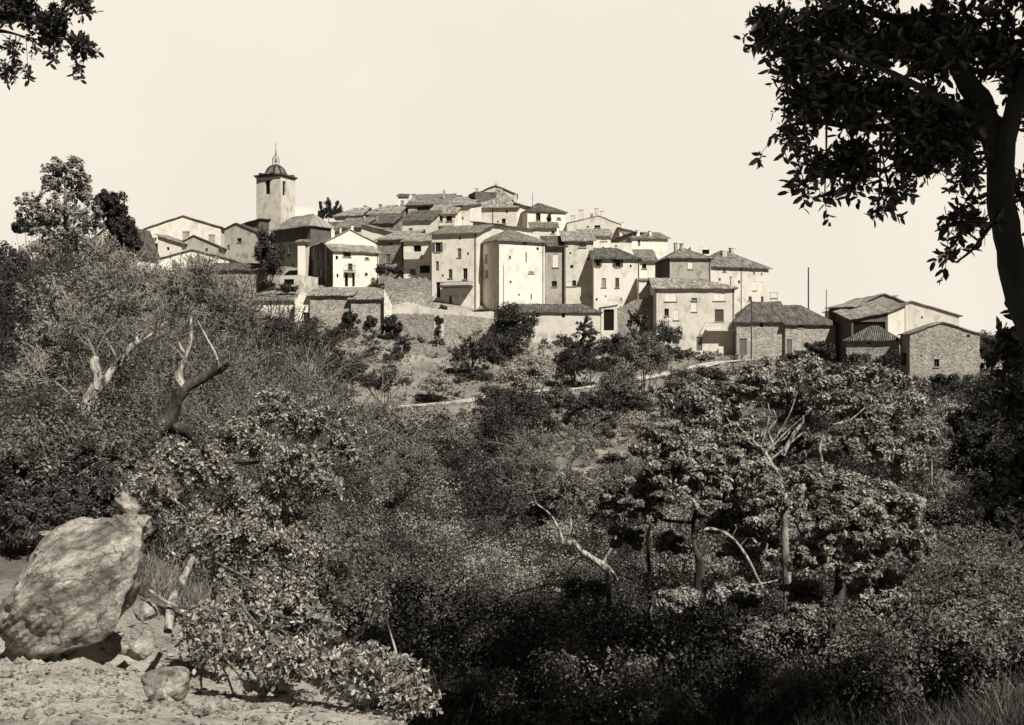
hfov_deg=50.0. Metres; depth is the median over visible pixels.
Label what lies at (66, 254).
tree
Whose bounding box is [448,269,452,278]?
window
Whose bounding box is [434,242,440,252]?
window
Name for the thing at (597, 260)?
window
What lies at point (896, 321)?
shed
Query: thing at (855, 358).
shrub
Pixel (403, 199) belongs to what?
turret
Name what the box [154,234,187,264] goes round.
house
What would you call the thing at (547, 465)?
bush
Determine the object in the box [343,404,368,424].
bush
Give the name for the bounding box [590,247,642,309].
house
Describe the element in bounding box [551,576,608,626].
bush
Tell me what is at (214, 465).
oak bush
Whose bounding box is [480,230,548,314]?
house
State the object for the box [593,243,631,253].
house
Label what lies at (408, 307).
retaining wall
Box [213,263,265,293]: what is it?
house
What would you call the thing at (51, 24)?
oak tree
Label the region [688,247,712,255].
box house
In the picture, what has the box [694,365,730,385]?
bush
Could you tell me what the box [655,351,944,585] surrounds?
cork oak
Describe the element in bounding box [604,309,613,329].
doorway
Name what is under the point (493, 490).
dark thicket
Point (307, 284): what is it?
shed
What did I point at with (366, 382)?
bush
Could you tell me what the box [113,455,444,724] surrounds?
oak bush
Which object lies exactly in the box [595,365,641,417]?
bush
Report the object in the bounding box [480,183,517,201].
house
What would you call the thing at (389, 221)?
house
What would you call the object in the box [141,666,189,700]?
boulder
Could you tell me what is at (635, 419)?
bush
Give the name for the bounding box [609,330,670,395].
bush
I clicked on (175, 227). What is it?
house
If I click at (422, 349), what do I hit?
terrace wall
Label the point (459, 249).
window
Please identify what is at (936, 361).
window
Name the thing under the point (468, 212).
house
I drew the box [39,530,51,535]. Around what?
stone
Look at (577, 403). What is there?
bush
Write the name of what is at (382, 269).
shrub
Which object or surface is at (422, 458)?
bush
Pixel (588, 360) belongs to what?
shrub
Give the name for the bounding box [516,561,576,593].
stick
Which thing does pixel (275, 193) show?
bell tower
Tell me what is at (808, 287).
utility pole
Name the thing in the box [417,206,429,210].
window
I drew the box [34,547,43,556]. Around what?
stone
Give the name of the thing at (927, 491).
oak bush
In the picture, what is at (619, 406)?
bush
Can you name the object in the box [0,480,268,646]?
grass
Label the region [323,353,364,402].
shrub
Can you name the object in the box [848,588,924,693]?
bush
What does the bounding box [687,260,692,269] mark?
window
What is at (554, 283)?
window
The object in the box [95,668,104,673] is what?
stone
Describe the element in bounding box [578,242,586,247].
window
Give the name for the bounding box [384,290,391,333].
pier
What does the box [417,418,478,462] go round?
bush
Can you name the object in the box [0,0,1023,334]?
sky
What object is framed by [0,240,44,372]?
tree
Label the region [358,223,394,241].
house
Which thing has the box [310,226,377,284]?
gabled house
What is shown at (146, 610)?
stone
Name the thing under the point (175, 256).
house
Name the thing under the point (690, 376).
bush
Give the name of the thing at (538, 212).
house
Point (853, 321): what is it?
lean to
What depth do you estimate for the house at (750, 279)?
165.58 m
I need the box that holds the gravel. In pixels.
[0,614,402,724]
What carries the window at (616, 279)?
in the house at (616, 272)
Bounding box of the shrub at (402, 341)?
[393,338,410,350]
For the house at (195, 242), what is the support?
on the ground at (10, 572)
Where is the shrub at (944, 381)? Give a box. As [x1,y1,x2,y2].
[925,371,960,394]
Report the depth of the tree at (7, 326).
29.27 m
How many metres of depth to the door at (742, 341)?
145.11 m
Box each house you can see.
[143,215,224,247]
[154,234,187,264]
[160,249,240,278]
[181,231,225,256]
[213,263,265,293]
[242,218,270,232]
[251,293,299,319]
[270,214,336,267]
[295,239,312,275]
[306,287,359,327]
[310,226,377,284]
[323,243,381,286]
[328,222,340,233]
[332,205,371,221]
[335,217,375,233]
[347,291,392,330]
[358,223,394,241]
[365,204,407,216]
[369,213,404,230]
[374,230,424,278]
[399,210,442,232]
[400,233,431,287]
[405,189,456,212]
[428,224,494,308]
[431,203,463,228]
[447,196,478,203]
[452,202,483,225]
[468,191,496,202]
[470,221,508,235]
[475,188,518,225]
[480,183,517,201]
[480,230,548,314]
[506,225,533,235]
[514,202,529,226]
[520,203,567,235]
[528,222,559,238]
[540,236,567,303]
[559,230,596,307]
[565,208,620,242]
[576,229,613,242]
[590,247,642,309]
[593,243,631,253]
[611,231,643,242]
[616,221,632,236]
[620,230,670,259]
[632,249,657,277]
[655,243,714,280]
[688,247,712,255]
[709,248,772,313]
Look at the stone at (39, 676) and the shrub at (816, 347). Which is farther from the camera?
the shrub at (816, 347)
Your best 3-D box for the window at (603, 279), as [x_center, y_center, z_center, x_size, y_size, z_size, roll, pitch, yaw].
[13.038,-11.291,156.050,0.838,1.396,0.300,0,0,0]
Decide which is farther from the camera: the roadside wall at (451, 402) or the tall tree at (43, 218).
the roadside wall at (451, 402)
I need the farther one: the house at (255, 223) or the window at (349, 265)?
the house at (255, 223)
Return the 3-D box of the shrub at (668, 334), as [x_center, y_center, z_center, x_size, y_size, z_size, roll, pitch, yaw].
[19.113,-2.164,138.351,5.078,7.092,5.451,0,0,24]
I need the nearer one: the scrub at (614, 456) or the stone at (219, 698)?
the stone at (219, 698)
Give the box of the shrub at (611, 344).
[595,331,634,370]
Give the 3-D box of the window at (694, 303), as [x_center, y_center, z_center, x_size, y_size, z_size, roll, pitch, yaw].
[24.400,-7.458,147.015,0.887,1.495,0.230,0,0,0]
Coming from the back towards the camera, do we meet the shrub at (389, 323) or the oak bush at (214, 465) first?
the shrub at (389, 323)
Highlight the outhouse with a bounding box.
[294,292,309,321]
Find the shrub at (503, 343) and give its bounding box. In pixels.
[480,330,519,359]
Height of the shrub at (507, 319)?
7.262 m
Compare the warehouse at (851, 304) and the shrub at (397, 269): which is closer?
the warehouse at (851, 304)
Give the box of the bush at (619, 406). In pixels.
[606,392,654,415]
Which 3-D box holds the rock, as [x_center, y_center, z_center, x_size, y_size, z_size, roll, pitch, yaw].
[-2.844,1.254,8.004,0.550,0.309,0.422,-23,0,0]
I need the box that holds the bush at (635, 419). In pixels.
[614,410,680,458]
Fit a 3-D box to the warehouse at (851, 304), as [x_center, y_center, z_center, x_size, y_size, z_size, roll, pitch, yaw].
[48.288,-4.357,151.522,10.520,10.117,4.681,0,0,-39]
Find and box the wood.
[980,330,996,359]
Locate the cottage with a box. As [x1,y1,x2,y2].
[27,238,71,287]
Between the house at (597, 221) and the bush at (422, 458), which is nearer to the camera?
the bush at (422, 458)
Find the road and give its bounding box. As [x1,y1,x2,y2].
[400,359,750,406]
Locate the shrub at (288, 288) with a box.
[275,282,299,295]
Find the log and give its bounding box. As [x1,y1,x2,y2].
[163,555,196,633]
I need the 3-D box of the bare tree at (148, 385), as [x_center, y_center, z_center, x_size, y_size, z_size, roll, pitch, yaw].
[-12.965,-0.213,38.017,7.774,7.582,10.196,0,0,-37]
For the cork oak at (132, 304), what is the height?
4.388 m
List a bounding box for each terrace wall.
[391,343,487,361]
[698,355,730,360]
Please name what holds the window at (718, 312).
in the townhouse
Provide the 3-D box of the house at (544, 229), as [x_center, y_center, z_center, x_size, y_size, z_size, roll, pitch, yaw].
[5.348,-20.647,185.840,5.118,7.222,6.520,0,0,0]
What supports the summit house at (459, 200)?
on the ground at (10, 572)
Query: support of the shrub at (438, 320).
on the ground at (10, 572)
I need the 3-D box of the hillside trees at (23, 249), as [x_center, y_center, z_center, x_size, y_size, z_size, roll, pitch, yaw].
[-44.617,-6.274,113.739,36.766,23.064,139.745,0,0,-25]
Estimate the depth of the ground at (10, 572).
8.46 m
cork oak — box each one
[0,225,203,420]
[125,250,269,505]
[487,423,667,616]
[586,410,802,666]
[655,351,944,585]
[778,477,930,694]
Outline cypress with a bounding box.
[90,188,143,269]
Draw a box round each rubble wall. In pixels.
[384,276,430,295]
[388,289,432,308]
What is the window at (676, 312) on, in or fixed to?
in the townhouse
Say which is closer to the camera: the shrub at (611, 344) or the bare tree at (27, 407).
the bare tree at (27, 407)
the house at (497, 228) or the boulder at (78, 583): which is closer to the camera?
the boulder at (78, 583)
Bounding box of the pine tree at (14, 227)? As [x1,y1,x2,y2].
[11,218,52,290]
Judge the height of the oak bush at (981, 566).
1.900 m
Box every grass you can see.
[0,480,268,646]
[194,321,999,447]
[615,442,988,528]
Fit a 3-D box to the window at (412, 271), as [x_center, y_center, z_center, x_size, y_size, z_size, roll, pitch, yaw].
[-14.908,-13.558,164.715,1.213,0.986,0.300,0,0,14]
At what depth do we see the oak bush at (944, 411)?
60.26 m
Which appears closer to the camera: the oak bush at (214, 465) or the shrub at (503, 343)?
the oak bush at (214, 465)
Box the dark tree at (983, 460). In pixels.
[940,327,1023,550]
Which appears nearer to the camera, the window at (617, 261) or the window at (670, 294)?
the window at (670, 294)
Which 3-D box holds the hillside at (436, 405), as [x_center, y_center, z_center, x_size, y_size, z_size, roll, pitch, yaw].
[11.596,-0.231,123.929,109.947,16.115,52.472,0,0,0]
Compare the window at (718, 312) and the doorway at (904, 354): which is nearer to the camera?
the doorway at (904, 354)
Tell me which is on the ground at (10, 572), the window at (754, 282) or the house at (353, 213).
the house at (353, 213)
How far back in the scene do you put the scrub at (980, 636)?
13.63 m
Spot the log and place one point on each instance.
(170, 609)
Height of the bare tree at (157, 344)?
5.141 m
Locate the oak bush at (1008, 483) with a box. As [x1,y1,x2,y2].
[966,301,1023,724]
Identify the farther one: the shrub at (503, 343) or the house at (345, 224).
the house at (345, 224)
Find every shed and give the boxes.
[280,275,317,292]
[843,325,900,377]
[885,302,908,337]
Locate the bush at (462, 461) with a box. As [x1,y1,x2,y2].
[430,448,507,490]
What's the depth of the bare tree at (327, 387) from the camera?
26.46 m
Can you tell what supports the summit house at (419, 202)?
on the ground at (10, 572)
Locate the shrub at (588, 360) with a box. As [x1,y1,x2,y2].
[549,348,613,387]
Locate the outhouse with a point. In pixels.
(301, 297)
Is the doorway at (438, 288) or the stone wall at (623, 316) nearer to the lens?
the stone wall at (623, 316)
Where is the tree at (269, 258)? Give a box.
[253,224,285,291]
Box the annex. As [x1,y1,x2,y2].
[636,278,648,299]
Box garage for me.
[598,304,617,338]
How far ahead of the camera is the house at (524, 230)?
182.00 m
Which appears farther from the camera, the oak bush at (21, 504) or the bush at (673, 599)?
the bush at (673, 599)
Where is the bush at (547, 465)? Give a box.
[488,441,560,484]
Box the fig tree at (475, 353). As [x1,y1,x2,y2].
[444,315,502,381]
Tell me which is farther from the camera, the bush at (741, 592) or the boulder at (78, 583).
the bush at (741, 592)
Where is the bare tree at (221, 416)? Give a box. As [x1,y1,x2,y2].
[121,347,357,501]
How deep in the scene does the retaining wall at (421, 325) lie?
143.70 m
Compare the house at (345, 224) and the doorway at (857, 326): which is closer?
the doorway at (857, 326)
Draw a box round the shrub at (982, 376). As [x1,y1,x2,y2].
[959,371,1006,393]
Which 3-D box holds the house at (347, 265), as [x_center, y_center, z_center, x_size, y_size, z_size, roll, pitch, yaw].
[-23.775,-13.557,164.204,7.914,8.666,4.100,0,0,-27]
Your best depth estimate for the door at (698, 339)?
147.11 m
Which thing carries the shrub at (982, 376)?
on the ground at (10, 572)
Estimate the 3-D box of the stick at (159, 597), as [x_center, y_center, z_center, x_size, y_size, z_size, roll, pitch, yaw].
[-2.289,1.576,7.300,0.265,0.144,0.025,0,0,0]
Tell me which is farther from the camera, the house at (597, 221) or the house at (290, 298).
the house at (597, 221)
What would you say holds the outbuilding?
on the ground at (10, 572)
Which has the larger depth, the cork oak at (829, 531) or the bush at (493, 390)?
the bush at (493, 390)
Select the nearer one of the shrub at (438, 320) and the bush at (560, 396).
the bush at (560, 396)
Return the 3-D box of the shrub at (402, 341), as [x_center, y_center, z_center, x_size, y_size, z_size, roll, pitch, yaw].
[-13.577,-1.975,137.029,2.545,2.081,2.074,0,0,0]
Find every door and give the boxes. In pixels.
[696,337,701,350]
[739,338,745,354]
[787,339,790,352]
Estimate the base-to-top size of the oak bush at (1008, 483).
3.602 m
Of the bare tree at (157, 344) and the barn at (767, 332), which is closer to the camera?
the bare tree at (157, 344)
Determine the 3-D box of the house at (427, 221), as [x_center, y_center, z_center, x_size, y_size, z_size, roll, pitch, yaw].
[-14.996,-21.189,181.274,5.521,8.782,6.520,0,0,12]
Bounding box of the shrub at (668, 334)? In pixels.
[644,318,682,370]
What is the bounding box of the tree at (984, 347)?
[980,344,1003,369]
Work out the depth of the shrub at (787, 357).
123.12 m
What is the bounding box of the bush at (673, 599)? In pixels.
[654,585,703,659]
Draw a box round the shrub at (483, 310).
[473,308,494,311]
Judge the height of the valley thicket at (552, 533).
8.030 m
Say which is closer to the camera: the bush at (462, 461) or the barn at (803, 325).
the bush at (462, 461)
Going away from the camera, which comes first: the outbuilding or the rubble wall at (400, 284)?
the outbuilding
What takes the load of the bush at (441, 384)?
on the ground at (10, 572)
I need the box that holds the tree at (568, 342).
[554,315,599,381]
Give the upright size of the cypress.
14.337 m
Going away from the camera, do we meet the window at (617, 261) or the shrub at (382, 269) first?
the window at (617, 261)
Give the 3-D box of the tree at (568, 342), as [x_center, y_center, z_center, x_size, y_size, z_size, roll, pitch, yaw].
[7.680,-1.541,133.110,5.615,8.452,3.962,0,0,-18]
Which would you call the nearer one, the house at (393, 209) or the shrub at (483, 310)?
the shrub at (483, 310)
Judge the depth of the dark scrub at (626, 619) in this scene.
16.54 m
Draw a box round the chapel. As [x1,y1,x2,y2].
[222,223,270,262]
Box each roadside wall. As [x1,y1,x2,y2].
[387,399,468,408]
[695,359,756,367]
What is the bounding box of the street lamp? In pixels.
[503,265,503,303]
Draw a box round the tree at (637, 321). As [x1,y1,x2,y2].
[620,291,660,351]
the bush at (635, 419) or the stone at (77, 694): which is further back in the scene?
the bush at (635, 419)
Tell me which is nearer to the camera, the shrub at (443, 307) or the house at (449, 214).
the shrub at (443, 307)
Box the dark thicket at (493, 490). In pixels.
[256,379,1005,590]
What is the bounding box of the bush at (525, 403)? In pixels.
[478,385,561,434]
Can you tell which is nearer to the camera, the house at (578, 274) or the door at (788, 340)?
the door at (788, 340)
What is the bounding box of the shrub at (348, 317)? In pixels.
[341,310,361,328]
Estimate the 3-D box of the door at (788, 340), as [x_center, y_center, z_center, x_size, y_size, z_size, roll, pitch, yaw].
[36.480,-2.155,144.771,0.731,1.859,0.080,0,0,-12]
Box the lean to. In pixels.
[832,303,891,362]
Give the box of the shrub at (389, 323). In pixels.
[378,313,403,339]
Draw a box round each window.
[343,252,351,257]
[348,263,352,270]
[385,254,390,262]
[410,269,415,274]
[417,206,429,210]
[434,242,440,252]
[436,261,438,270]
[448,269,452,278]
[457,248,461,257]
[462,268,467,279]
[536,213,540,220]
[551,281,557,287]
[552,254,558,267]
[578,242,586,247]
[596,259,599,266]
[600,237,607,241]
[601,278,606,287]
[615,259,620,267]
[615,278,619,287]
[664,288,676,301]
[664,309,669,316]
[673,310,679,320]
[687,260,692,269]
[691,301,697,311]
[713,288,724,300]
[714,309,724,321]
[752,281,756,290]
[933,359,939,367]
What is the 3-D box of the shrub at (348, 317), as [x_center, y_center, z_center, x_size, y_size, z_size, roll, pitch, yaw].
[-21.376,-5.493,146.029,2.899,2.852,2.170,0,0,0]
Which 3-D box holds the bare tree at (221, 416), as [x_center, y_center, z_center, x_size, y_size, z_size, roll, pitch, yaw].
[-6.125,1.968,24.482,5.024,4.604,4.822,0,0,-18]
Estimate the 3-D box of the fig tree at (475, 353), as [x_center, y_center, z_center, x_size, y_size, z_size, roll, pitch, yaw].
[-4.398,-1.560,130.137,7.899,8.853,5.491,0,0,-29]
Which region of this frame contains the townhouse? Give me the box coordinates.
[646,276,738,355]
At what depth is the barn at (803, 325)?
145.40 m
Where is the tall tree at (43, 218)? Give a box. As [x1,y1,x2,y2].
[13,154,118,281]
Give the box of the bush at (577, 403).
[559,392,600,415]
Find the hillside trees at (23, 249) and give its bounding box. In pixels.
[0,241,240,421]
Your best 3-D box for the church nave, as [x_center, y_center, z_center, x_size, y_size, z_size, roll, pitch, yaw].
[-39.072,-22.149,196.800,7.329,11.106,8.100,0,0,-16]
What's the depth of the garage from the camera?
148.50 m
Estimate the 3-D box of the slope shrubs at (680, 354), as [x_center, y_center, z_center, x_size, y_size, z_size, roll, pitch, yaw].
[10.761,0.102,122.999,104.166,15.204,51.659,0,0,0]
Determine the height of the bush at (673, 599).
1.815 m
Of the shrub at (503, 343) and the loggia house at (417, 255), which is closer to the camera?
the shrub at (503, 343)
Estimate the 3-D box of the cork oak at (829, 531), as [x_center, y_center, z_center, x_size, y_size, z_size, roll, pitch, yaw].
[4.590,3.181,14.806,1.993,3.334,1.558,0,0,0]
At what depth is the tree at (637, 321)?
138.87 m
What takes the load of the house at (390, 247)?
on the ground at (10, 572)
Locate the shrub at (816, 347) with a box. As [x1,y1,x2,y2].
[796,341,836,372]
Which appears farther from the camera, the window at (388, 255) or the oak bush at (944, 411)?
the window at (388, 255)
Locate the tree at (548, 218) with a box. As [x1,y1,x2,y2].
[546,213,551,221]
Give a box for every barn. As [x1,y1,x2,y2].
[730,301,788,359]
[771,304,839,360]
[897,321,982,384]
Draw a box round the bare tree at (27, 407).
[0,372,115,455]
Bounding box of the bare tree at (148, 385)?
[43,250,256,427]
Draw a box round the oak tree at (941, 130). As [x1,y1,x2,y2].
[733,0,1023,341]
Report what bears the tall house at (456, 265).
on the ground at (10, 572)
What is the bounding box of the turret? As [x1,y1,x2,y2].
[397,194,409,213]
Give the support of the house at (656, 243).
on the ground at (10, 572)
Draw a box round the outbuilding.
[514,303,602,344]
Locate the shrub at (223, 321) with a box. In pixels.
[216,309,257,329]
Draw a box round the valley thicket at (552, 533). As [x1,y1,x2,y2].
[292,381,974,603]
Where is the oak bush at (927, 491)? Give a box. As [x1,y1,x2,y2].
[901,473,1015,555]
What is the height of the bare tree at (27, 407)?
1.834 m
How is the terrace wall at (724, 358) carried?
on the ground at (10, 572)
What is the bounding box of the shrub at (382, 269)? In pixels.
[374,263,390,289]
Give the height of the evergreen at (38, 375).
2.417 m
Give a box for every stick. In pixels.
[148,589,187,609]
[385,617,396,653]
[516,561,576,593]
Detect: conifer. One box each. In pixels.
[317,201,327,219]
[322,197,334,221]
[332,200,343,219]
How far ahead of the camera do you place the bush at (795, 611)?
14.43 m
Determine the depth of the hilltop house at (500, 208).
195.52 m
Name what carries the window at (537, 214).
in the house at (538, 212)
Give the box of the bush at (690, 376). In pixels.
[660,365,706,389]
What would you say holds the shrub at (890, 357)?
on the ground at (10, 572)
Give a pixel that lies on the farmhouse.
(149, 246)
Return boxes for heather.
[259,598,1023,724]
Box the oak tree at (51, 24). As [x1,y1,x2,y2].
[0,0,103,90]
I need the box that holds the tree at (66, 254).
[0,221,202,387]
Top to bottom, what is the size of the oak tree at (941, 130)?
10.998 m
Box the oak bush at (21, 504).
[0,436,164,544]
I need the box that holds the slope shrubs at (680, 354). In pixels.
[204,315,996,438]
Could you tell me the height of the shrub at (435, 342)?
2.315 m
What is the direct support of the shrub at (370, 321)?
on the ground at (10, 572)
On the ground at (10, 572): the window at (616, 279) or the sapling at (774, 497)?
the sapling at (774, 497)
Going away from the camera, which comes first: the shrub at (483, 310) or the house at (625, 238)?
the shrub at (483, 310)
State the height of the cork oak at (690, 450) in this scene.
4.573 m
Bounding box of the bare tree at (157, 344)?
[28,253,288,422]
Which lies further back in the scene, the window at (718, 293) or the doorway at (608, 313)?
the doorway at (608, 313)
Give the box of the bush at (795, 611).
[772,601,828,677]
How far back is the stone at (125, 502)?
8.36 m
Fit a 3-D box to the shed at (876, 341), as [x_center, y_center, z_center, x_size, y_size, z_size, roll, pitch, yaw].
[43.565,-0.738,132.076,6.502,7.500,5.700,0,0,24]
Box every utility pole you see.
[751,299,751,358]
[808,267,808,308]
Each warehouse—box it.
[822,293,905,318]
[824,295,897,321]
[905,301,962,331]
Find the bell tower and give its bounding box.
[253,150,297,233]
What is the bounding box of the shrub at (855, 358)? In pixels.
[841,352,872,369]
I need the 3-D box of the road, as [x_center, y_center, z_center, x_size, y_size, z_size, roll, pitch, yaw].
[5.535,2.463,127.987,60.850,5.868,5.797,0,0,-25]
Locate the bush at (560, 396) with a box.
[538,386,572,408]
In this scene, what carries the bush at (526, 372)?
on the ground at (10, 572)
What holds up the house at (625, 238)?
on the ground at (10, 572)
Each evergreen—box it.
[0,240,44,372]
[0,363,57,410]
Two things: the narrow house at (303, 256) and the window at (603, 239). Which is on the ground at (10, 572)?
the narrow house at (303, 256)
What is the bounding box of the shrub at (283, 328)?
[260,314,295,337]
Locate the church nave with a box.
[295,207,316,215]
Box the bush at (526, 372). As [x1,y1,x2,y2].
[493,353,560,416]
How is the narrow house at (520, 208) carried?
on the ground at (10, 572)
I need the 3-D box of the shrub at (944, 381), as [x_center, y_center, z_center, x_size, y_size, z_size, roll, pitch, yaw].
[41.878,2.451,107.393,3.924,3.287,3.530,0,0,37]
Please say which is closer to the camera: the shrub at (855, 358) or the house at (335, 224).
the shrub at (855, 358)
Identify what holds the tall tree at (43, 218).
on the ground at (10, 572)
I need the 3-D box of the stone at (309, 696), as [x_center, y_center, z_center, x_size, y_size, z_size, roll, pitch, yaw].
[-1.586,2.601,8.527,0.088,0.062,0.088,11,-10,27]
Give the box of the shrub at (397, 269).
[390,266,403,278]
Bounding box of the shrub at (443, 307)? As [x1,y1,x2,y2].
[438,304,447,309]
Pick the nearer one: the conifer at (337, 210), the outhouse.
the outhouse
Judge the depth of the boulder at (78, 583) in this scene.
7.28 m
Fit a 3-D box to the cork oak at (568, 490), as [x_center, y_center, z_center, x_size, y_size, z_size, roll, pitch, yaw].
[1.178,3.470,20.454,3.296,4.796,2.893,0,0,0]
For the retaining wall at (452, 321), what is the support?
on the ground at (10, 572)
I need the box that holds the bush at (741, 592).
[704,575,766,684]
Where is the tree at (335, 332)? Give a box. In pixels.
[284,319,347,381]
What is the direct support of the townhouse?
on the ground at (10, 572)
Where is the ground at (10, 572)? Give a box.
[0,266,1015,724]
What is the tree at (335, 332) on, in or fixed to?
on the ground at (10, 572)
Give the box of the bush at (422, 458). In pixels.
[377,441,451,507]
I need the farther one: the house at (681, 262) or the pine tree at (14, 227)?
the house at (681, 262)
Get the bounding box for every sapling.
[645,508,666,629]
[757,483,808,678]
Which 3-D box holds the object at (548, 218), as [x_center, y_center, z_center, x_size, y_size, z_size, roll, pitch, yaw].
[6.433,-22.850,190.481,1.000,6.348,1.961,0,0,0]
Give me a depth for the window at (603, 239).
173.04 m
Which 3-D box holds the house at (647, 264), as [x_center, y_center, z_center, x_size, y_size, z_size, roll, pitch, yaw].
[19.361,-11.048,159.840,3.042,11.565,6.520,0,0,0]
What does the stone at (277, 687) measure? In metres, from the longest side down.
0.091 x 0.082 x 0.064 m
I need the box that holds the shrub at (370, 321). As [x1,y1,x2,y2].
[364,315,377,331]
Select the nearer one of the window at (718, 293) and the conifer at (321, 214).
the window at (718, 293)
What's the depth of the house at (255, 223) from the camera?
188.83 m
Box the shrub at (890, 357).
[871,348,902,371]
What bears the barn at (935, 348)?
on the ground at (10, 572)
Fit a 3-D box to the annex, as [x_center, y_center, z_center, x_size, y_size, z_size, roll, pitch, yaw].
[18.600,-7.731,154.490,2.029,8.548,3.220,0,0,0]
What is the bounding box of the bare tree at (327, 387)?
[100,323,431,524]
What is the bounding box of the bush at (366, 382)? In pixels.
[359,366,413,405]
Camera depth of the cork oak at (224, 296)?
16.95 m
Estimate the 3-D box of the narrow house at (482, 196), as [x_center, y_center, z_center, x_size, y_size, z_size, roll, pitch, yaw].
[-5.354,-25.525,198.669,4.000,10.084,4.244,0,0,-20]
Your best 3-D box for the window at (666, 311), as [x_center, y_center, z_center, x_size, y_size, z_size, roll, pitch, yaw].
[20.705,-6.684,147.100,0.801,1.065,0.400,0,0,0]
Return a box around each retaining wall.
[392,301,493,336]
[392,313,433,341]
[444,314,496,345]
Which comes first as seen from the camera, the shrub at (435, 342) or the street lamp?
the shrub at (435, 342)
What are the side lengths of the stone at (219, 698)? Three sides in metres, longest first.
0.087 x 0.081 x 0.057 m
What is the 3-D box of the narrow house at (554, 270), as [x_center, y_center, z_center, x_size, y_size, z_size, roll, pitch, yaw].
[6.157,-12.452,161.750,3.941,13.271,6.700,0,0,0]
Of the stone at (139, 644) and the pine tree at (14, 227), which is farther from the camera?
the pine tree at (14, 227)
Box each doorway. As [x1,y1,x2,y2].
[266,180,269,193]
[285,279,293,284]
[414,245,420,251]
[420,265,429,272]
[437,282,439,296]
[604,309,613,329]
[853,322,884,334]
[903,353,906,364]
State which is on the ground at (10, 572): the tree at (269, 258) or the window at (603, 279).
the tree at (269, 258)
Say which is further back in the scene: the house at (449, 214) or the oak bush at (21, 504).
the house at (449, 214)
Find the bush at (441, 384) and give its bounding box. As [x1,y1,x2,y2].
[418,374,460,402]
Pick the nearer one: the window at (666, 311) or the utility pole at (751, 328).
the utility pole at (751, 328)
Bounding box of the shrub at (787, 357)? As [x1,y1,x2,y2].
[779,349,805,385]
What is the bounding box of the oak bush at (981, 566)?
[900,554,1023,712]
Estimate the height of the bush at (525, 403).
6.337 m
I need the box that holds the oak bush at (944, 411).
[904,395,969,509]
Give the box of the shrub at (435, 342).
[427,339,445,345]
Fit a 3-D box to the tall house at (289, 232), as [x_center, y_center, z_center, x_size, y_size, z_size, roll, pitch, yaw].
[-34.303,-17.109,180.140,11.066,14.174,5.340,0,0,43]
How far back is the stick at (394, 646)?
7.36 m
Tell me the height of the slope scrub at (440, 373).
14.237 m
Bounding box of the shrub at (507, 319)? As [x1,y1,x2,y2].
[490,300,539,353]
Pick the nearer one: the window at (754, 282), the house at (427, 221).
the window at (754, 282)
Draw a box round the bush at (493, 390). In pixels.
[472,383,514,423]
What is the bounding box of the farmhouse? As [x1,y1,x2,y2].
[95,219,160,281]
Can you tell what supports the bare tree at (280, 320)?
on the ground at (10, 572)
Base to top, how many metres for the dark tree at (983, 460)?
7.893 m
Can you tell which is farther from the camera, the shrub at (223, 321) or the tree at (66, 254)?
the shrub at (223, 321)
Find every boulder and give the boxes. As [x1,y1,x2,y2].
[0,517,145,661]
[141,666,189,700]
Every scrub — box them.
[0,287,1021,717]
[0,290,1023,724]
[195,351,1019,632]
[215,315,941,446]
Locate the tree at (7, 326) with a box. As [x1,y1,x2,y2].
[0,243,183,395]
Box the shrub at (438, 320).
[434,316,443,336]
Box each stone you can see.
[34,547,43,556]
[34,674,42,679]
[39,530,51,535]
[73,692,81,698]
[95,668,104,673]
[114,491,139,513]
[119,626,155,660]
[132,599,157,621]
[212,695,225,700]
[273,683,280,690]
[304,693,313,699]
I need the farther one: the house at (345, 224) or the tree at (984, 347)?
the house at (345, 224)
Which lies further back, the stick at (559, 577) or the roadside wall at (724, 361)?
the roadside wall at (724, 361)
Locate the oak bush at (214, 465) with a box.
[144,388,375,532]
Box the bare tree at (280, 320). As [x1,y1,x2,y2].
[0,254,368,429]
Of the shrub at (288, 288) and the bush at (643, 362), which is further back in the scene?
the shrub at (288, 288)
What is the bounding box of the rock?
[113,509,154,539]
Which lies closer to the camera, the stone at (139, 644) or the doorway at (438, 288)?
the stone at (139, 644)
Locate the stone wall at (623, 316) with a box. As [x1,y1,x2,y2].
[617,295,652,341]
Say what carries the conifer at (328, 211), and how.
on the ground at (10, 572)
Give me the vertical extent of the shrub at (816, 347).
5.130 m
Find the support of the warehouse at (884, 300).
on the ground at (10, 572)

